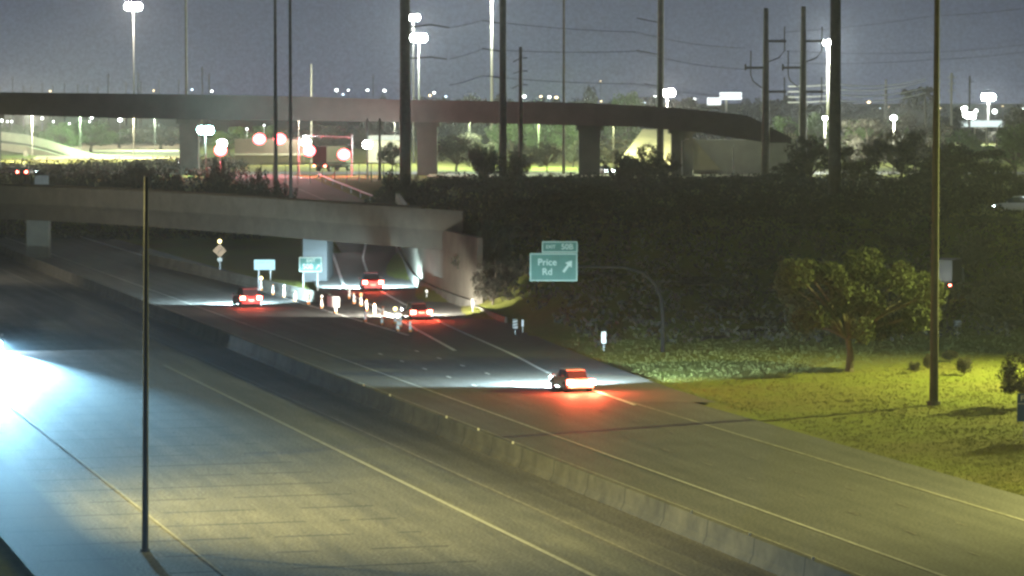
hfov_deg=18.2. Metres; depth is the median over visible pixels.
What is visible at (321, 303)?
traffic cone
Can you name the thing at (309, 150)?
traffic signal
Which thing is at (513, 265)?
tall desert shrub
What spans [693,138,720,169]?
wing slope
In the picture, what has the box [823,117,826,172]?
mast lamp
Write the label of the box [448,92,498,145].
desert tree
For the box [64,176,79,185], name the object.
shrub
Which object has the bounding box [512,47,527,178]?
utility pole
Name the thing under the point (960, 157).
desert tree
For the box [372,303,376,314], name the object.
traffic cone
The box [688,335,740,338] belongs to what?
tall desert shrub
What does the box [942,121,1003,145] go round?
carport roof
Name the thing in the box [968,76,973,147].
utility pole
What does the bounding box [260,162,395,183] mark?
rail fence
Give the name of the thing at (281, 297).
lane marking
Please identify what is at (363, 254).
ramp marking
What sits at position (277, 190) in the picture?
tall desert shrub
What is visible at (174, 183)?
shrub
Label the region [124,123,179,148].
desert tree
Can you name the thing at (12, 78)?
utility pole
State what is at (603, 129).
desert tree
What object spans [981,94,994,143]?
mast lamp
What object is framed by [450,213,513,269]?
desert tree
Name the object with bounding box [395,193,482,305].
abutment wall
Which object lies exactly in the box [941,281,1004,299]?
desert tree
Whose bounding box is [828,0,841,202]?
utility pole
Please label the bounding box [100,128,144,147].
green tree
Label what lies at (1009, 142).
green tree
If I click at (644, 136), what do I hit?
slope paving
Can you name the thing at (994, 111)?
mast lamp
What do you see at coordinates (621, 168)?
tall desert shrub
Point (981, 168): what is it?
desert tree
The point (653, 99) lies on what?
desert tree
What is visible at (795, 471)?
lane marking
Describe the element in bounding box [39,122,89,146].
green tree
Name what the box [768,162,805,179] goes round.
desert tree
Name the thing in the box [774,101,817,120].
desert tree
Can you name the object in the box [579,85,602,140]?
desert tree
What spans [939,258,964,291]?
box truck
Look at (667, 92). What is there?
mast lamp
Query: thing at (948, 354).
round shrub
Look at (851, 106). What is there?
desert tree
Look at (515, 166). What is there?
tall desert shrub
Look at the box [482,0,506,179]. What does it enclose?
utility pole
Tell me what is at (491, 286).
desert tree
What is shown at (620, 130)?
green tree
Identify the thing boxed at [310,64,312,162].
utility pole
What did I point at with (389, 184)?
tall desert shrub
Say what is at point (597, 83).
power line
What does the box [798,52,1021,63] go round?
power line
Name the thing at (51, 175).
shrub
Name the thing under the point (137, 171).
tall desert shrub
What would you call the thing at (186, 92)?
utility pole
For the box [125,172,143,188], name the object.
shrub
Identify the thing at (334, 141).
desert tree
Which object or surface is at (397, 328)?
traffic cone
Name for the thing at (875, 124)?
desert tree
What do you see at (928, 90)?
palm tree
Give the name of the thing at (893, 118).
mast lamp
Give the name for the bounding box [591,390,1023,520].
lane marking
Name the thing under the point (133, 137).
street lamp
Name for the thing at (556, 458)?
lane marking
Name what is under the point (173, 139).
desert tree
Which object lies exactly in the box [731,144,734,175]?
street lamp
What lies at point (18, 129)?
green tree
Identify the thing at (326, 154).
box truck
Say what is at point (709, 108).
desert tree
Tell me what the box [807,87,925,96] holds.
power line
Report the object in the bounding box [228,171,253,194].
tall desert shrub
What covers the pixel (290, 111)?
utility pole
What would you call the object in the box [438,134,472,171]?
desert tree
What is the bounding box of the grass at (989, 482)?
[562,327,1023,495]
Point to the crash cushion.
(330, 301)
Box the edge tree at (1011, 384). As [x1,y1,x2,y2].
[995,351,1023,394]
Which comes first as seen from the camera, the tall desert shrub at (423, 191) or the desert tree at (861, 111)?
the tall desert shrub at (423, 191)
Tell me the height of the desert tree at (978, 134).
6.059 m
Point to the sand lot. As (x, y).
(142, 150)
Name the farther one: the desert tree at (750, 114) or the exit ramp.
the desert tree at (750, 114)
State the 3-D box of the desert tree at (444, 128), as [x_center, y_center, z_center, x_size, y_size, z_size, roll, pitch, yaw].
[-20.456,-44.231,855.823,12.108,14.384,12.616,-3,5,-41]
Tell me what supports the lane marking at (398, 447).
on the westbound roadway at (236, 489)
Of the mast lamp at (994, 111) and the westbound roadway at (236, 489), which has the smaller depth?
the westbound roadway at (236, 489)
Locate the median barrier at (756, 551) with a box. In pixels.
[0,245,855,575]
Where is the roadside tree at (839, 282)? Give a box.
[772,246,949,371]
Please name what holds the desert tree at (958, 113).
on the ground at (242, 254)
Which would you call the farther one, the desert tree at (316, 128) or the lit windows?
the desert tree at (316, 128)
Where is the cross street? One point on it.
(462, 172)
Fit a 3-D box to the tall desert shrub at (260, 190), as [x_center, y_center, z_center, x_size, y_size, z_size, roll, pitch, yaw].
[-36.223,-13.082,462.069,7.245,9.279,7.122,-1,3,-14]
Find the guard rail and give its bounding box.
[318,173,378,201]
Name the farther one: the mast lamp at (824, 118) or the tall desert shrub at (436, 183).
the mast lamp at (824, 118)
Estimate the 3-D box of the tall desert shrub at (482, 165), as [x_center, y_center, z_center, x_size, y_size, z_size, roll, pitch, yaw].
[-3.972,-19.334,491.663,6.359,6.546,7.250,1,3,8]
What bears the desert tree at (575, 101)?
on the ground at (242, 254)
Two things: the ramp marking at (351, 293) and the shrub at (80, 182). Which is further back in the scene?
the shrub at (80, 182)
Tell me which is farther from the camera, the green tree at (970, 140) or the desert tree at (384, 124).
the desert tree at (384, 124)
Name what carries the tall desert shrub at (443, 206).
on the ground at (242, 254)
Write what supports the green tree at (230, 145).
on the ground at (242, 254)
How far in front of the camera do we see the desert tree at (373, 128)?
696.48 m
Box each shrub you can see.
[11,170,32,183]
[24,177,34,225]
[36,171,56,184]
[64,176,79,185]
[73,173,91,185]
[86,173,108,233]
[100,172,118,186]
[113,172,130,230]
[122,162,157,179]
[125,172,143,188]
[139,173,157,227]
[154,177,166,189]
[163,170,184,190]
[195,176,224,236]
[204,156,236,193]
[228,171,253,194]
[237,166,281,196]
[272,181,298,197]
[363,186,395,203]
[382,168,417,202]
[390,173,422,204]
[393,190,428,208]
[407,178,444,205]
[425,175,467,188]
[428,195,463,209]
[463,210,481,231]
[466,142,507,178]
[483,237,508,279]
[487,248,526,278]
[497,150,533,181]
[516,262,529,276]
[517,176,549,183]
[542,176,575,184]
[570,177,606,185]
[602,157,640,181]
[610,145,683,178]
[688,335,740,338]
[706,176,736,181]
[728,175,767,181]
[738,328,778,331]
[909,361,920,372]
[923,354,929,367]
[939,197,982,204]
[941,350,958,360]
[955,357,972,374]
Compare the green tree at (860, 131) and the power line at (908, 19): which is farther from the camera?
the green tree at (860, 131)
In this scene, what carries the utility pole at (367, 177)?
on the ground at (242, 254)
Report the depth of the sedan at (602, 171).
534.60 m
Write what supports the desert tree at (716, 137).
on the ground at (242, 254)
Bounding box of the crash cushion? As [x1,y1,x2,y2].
[327,296,339,306]
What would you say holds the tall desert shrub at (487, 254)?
on the ground at (242, 254)
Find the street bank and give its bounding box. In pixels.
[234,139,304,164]
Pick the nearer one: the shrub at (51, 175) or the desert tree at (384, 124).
the shrub at (51, 175)
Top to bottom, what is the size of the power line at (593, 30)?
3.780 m
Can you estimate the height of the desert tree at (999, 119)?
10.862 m
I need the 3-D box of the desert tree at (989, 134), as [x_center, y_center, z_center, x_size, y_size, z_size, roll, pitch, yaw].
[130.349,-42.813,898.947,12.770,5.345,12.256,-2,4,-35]
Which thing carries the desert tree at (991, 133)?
on the ground at (242, 254)
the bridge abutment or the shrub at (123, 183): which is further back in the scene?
the bridge abutment
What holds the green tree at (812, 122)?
on the ground at (242, 254)
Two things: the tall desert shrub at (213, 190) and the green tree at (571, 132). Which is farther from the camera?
the green tree at (571, 132)
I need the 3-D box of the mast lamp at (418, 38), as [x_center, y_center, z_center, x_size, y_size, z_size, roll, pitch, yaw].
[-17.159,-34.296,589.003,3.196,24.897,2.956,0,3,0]
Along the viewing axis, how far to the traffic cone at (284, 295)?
313.94 m
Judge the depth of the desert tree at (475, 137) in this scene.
598.30 m
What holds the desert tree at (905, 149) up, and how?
on the ground at (242, 254)
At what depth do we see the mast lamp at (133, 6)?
837.09 m
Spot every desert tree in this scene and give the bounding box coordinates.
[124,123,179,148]
[160,125,201,146]
[293,124,342,145]
[302,125,371,150]
[344,121,399,148]
[363,93,390,132]
[376,142,399,171]
[411,95,430,141]
[415,96,456,137]
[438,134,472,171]
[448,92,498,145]
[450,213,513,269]
[458,133,498,161]
[470,258,518,304]
[483,94,512,130]
[508,143,540,164]
[528,97,561,135]
[532,142,561,171]
[551,97,581,139]
[557,140,577,166]
[578,271,629,276]
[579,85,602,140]
[599,102,619,142]
[600,138,632,165]
[621,94,636,136]
[636,102,665,134]
[638,95,656,128]
[642,142,652,147]
[664,99,682,107]
[675,101,703,135]
[678,97,702,139]
[683,96,719,139]
[704,111,742,139]
[736,97,776,126]
[740,109,761,139]
[753,99,792,129]
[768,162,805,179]
[774,93,798,123]
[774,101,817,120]
[782,123,809,153]
[784,135,828,185]
[792,108,823,139]
[807,104,843,132]
[822,146,880,186]
[825,102,851,133]
[826,117,905,169]
[841,101,872,132]
[848,107,888,126]
[858,105,895,131]
[860,128,932,182]
[872,112,954,169]
[874,107,918,135]
[887,103,923,126]
[900,162,963,186]
[910,98,945,129]
[922,110,947,128]
[923,142,980,181]
[926,106,971,139]
[940,127,985,143]
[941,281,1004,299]
[958,149,1018,185]
[970,127,994,141]
[973,127,1013,142]
[992,107,1017,125]
[995,104,1023,154]
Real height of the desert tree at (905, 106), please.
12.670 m
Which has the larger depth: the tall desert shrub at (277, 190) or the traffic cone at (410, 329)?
the tall desert shrub at (277, 190)
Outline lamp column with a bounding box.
[140,177,149,551]
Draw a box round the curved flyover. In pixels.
[1,132,95,155]
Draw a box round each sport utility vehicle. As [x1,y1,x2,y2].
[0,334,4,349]
[232,287,261,306]
[993,196,1023,211]
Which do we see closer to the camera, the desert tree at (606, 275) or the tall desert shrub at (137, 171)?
the desert tree at (606, 275)
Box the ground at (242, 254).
[0,104,1023,575]
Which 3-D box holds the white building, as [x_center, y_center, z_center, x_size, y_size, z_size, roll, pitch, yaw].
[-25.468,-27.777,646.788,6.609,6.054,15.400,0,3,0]
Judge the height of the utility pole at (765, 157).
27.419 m
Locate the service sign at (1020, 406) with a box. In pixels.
[1017,393,1023,438]
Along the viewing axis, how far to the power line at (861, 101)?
576.71 m
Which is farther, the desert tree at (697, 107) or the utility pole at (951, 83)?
the desert tree at (697, 107)
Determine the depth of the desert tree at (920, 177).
438.45 m
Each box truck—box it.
[313,146,350,171]
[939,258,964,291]
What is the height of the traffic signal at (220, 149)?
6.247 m
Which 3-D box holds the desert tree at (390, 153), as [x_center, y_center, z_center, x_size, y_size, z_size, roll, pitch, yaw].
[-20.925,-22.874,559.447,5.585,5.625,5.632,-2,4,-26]
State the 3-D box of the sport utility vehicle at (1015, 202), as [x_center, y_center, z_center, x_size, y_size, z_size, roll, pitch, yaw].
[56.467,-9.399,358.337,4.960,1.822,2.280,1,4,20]
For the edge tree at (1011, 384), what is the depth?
200.42 m
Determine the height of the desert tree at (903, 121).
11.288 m
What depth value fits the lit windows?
639.01 m
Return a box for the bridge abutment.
[693,133,795,174]
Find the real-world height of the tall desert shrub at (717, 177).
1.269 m
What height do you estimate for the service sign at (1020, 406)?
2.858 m
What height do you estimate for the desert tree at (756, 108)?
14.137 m
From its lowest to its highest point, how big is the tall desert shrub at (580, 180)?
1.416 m
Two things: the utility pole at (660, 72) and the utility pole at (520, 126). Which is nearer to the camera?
the utility pole at (520, 126)
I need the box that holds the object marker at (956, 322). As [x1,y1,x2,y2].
[953,320,960,332]
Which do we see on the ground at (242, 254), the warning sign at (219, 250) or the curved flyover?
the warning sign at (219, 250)
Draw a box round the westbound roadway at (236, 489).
[0,255,778,575]
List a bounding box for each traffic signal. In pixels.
[214,139,226,171]
[253,133,299,175]
[302,135,371,175]
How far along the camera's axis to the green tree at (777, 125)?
597.67 m
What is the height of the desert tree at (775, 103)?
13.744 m
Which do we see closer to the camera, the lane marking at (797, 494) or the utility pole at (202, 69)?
the lane marking at (797, 494)
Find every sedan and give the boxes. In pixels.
[0,166,18,174]
[17,167,34,175]
[401,302,431,319]
[546,368,594,391]
[600,166,613,173]
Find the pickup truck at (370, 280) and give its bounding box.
[359,272,382,290]
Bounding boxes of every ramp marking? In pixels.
[333,253,454,350]
[362,244,635,404]
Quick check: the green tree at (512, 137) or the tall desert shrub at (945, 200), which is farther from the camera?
the green tree at (512, 137)
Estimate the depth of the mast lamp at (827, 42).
618.54 m
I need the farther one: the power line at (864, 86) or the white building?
the white building
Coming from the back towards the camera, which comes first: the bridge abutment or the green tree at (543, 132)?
the green tree at (543, 132)
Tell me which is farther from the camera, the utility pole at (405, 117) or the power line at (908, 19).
the power line at (908, 19)
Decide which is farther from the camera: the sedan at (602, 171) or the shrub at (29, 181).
the sedan at (602, 171)
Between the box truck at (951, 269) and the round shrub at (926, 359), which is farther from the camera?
the box truck at (951, 269)
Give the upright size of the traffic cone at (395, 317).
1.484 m
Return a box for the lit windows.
[368,136,399,139]
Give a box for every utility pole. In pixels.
[11,76,13,125]
[138,72,138,125]
[185,0,187,93]
[200,66,203,125]
[274,0,277,186]
[289,0,292,197]
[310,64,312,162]
[366,118,368,178]
[377,118,381,179]
[399,0,448,184]
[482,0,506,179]
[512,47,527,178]
[562,0,564,173]
[636,0,663,174]
[744,8,785,178]
[782,6,823,177]
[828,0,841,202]
[884,79,886,135]
[948,73,955,134]
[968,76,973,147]
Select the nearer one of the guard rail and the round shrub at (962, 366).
the round shrub at (962, 366)
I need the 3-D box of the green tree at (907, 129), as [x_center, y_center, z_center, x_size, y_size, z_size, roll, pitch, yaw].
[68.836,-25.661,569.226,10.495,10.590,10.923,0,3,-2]
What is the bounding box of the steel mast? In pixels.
[927,0,940,405]
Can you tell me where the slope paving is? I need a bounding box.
[613,129,670,171]
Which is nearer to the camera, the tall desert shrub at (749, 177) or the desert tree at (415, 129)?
the tall desert shrub at (749, 177)
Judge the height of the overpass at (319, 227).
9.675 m
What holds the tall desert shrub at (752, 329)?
on the ground at (242, 254)
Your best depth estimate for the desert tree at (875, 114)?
840.07 m
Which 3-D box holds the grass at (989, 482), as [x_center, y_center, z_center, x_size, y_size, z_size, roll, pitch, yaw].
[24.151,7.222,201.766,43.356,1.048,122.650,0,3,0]
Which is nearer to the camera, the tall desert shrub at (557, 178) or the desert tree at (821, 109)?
the tall desert shrub at (557, 178)
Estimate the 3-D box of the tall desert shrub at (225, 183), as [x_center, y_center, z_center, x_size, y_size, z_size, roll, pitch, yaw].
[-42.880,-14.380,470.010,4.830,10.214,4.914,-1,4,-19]
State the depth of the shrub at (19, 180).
475.56 m
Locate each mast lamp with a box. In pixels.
[125,2,141,146]
[197,126,213,168]
[410,14,419,162]
[410,34,426,99]
[490,0,492,143]
[664,89,674,129]
[823,40,829,163]
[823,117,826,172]
[891,116,895,172]
[962,113,975,118]
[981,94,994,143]
[992,109,996,142]
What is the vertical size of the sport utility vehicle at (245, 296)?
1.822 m
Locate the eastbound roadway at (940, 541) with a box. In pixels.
[0,235,1023,575]
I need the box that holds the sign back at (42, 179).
[35,175,48,184]
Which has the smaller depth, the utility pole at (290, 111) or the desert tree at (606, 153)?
the utility pole at (290, 111)
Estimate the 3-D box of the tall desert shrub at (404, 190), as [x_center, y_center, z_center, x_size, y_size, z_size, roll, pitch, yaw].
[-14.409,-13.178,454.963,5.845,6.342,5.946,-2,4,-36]
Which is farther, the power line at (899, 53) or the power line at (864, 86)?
the power line at (864, 86)
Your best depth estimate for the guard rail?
490.23 m
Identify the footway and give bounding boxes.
[427,174,760,177]
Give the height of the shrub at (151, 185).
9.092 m
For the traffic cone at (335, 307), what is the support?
on the eastbound roadway at (940, 541)
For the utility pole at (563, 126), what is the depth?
532.78 m
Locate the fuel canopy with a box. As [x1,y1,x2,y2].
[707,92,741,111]
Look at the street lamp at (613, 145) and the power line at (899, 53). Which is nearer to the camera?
the power line at (899, 53)
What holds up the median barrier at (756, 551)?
on the westbound roadway at (236, 489)
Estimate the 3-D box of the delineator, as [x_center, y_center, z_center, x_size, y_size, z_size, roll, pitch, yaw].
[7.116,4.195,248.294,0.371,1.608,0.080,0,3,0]
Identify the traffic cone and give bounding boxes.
[259,277,263,290]
[282,285,286,297]
[306,291,310,304]
[319,295,323,308]
[333,299,337,312]
[359,293,363,306]
[363,307,367,321]
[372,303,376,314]
[392,307,396,323]
[395,319,400,331]
[399,315,402,327]
[408,320,412,331]
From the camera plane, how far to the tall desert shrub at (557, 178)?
469.27 m
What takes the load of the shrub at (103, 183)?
on the ground at (242, 254)
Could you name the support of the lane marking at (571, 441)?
on the eastbound roadway at (940, 541)
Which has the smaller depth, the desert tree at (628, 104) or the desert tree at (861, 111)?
the desert tree at (628, 104)
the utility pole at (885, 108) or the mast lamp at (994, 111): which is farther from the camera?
the mast lamp at (994, 111)
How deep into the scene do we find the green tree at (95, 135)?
758.00 m
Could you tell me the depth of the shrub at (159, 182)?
482.15 m
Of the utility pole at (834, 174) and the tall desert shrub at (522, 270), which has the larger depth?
the utility pole at (834, 174)
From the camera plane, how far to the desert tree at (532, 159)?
555.03 m
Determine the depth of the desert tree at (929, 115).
948.29 m
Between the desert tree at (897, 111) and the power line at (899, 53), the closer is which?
the power line at (899, 53)
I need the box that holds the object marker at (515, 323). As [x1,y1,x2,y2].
[513,319,517,333]
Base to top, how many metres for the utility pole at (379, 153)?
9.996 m
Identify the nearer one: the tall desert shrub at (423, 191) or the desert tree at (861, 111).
the tall desert shrub at (423, 191)
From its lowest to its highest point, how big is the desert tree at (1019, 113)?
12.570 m
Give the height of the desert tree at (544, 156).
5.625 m
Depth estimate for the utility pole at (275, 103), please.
460.98 m
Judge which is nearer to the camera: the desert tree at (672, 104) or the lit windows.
the lit windows
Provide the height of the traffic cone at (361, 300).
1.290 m
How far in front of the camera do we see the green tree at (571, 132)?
637.37 m
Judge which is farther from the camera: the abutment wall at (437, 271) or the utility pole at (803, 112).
the utility pole at (803, 112)
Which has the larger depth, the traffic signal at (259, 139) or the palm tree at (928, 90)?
the palm tree at (928, 90)
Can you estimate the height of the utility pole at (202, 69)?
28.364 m
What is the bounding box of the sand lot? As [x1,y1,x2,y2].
[33,140,201,158]
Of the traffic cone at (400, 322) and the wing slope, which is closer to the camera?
the traffic cone at (400, 322)
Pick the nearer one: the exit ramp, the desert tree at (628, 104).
the exit ramp
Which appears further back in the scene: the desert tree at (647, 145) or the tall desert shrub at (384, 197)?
the desert tree at (647, 145)
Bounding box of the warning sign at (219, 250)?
[213,240,226,268]
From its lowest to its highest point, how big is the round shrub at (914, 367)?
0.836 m
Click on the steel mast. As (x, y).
(934, 346)
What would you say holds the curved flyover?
on the sand lot
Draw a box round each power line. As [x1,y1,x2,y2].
[449,20,737,47]
[449,76,724,95]
[451,49,744,69]
[786,44,1023,53]
[788,79,924,86]
[788,81,924,91]
[788,93,923,102]
[790,8,1023,31]
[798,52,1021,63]
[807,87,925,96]
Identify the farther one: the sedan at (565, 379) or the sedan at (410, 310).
the sedan at (410, 310)
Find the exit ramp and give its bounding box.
[231,175,713,401]
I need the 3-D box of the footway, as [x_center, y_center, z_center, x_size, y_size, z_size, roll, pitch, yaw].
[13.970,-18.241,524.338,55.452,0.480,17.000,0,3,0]
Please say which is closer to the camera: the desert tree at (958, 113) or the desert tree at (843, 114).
the desert tree at (958, 113)
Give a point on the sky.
(44, 43)
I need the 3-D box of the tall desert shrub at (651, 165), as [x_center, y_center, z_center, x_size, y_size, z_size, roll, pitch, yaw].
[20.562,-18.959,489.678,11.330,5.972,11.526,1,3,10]
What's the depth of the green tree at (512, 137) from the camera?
638.52 m
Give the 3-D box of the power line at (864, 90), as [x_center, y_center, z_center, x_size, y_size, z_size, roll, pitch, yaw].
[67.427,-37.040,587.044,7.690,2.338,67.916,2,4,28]
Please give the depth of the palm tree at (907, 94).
718.36 m
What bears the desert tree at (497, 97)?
on the ground at (242, 254)
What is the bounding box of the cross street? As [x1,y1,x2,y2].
[64,172,1023,173]
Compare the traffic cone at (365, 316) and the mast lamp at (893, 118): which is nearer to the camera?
the traffic cone at (365, 316)
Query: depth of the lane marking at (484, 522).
161.41 m
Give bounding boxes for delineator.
[601,332,605,350]
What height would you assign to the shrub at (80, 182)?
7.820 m
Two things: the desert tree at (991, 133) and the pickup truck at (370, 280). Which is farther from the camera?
the desert tree at (991, 133)
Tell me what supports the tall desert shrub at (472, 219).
on the ground at (242, 254)
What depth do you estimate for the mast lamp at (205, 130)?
531.70 m
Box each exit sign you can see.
[299,257,321,290]
[530,241,664,352]
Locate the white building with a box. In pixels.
[368,135,399,162]
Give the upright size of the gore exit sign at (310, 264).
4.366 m
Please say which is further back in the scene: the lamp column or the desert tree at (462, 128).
the desert tree at (462, 128)
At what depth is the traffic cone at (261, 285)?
324.36 m
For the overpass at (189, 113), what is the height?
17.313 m
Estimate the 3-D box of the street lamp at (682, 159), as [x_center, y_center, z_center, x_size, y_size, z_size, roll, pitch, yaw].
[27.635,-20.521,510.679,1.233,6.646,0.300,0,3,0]
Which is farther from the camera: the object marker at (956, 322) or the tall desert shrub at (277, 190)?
the tall desert shrub at (277, 190)
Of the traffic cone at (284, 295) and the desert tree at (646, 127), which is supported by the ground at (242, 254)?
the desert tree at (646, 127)
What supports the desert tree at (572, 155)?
on the ground at (242, 254)
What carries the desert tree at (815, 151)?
on the ground at (242, 254)
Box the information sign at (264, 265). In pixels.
[254,260,274,289]
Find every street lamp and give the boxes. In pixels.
[133,118,133,157]
[613,126,613,166]
[681,139,686,174]
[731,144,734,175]
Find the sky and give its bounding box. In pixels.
[0,0,1023,103]
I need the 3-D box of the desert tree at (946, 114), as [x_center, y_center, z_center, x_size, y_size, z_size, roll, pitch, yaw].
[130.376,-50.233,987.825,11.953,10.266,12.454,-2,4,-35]
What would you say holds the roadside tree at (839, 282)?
on the ground at (242, 254)
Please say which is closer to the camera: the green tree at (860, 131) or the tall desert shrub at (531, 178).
the tall desert shrub at (531, 178)
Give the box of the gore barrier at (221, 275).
[141,253,330,305]
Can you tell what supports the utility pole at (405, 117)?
on the ground at (242, 254)
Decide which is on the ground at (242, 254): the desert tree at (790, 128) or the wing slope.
the desert tree at (790, 128)
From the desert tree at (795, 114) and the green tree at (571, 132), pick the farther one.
the desert tree at (795, 114)
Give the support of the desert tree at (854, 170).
on the ground at (242, 254)
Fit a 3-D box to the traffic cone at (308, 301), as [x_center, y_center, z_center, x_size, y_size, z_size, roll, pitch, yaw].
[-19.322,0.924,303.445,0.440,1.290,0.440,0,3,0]
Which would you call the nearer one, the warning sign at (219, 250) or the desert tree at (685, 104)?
the warning sign at (219, 250)
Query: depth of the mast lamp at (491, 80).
738.05 m
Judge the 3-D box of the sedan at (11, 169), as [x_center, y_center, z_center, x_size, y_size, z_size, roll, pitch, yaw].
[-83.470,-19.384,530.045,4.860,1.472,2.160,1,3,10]
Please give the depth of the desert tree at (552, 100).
952.00 m
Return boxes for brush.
[0,154,1023,347]
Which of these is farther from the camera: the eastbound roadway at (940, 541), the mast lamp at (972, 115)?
the mast lamp at (972, 115)
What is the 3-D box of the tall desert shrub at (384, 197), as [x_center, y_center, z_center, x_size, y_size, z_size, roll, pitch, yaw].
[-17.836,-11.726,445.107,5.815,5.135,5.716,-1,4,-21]
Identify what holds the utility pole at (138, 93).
on the ground at (242, 254)
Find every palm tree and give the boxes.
[898,89,918,118]
[912,86,932,128]
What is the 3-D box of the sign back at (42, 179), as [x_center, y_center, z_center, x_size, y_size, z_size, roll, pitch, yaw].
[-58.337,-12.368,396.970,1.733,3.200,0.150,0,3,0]
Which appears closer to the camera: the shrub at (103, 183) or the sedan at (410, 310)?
the sedan at (410, 310)
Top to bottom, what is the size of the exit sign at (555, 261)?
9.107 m
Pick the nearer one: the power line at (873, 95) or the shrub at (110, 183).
the shrub at (110, 183)
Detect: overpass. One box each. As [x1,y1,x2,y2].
[0,92,790,175]
[0,184,462,281]
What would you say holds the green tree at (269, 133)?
on the ground at (242, 254)
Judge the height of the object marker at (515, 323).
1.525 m
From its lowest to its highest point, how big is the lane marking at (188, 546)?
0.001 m
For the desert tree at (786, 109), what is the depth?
980.34 m
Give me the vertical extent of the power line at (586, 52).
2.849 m
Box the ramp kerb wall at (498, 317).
[474,305,507,322]
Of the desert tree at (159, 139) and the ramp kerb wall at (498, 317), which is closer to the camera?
the ramp kerb wall at (498, 317)
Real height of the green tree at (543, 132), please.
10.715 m
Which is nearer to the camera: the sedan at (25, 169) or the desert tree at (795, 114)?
the sedan at (25, 169)
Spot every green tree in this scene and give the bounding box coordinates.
[1,125,27,142]
[7,124,56,147]
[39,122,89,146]
[64,120,119,151]
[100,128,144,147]
[207,126,248,155]
[242,125,288,138]
[484,124,540,156]
[514,124,575,160]
[544,125,577,162]
[603,90,645,147]
[770,115,798,138]
[795,111,828,166]
[826,118,876,162]
[869,114,925,169]
[939,128,982,159]
[983,122,1023,176]
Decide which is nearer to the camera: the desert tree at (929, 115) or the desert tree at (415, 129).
the desert tree at (415, 129)
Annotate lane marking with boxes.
[0,397,226,575]
[1,269,685,575]
[5,237,944,575]
[83,237,407,334]
[159,305,862,575]
[163,365,595,575]
[497,393,981,555]
[537,389,1023,543]
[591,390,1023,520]
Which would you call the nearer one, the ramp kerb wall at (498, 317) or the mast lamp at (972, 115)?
the ramp kerb wall at (498, 317)
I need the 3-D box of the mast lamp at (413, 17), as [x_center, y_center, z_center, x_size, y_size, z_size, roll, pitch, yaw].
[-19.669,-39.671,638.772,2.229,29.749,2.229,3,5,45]
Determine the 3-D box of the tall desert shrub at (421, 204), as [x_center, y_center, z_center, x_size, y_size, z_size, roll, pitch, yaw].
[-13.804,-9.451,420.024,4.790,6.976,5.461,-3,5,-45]
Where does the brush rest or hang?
on the ground at (242, 254)
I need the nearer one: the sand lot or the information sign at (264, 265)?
the information sign at (264, 265)
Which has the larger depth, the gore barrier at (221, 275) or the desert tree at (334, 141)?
the desert tree at (334, 141)
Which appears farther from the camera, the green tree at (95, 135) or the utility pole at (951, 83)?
the utility pole at (951, 83)
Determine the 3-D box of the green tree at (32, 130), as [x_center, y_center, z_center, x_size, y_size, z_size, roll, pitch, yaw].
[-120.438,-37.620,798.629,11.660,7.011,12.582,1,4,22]

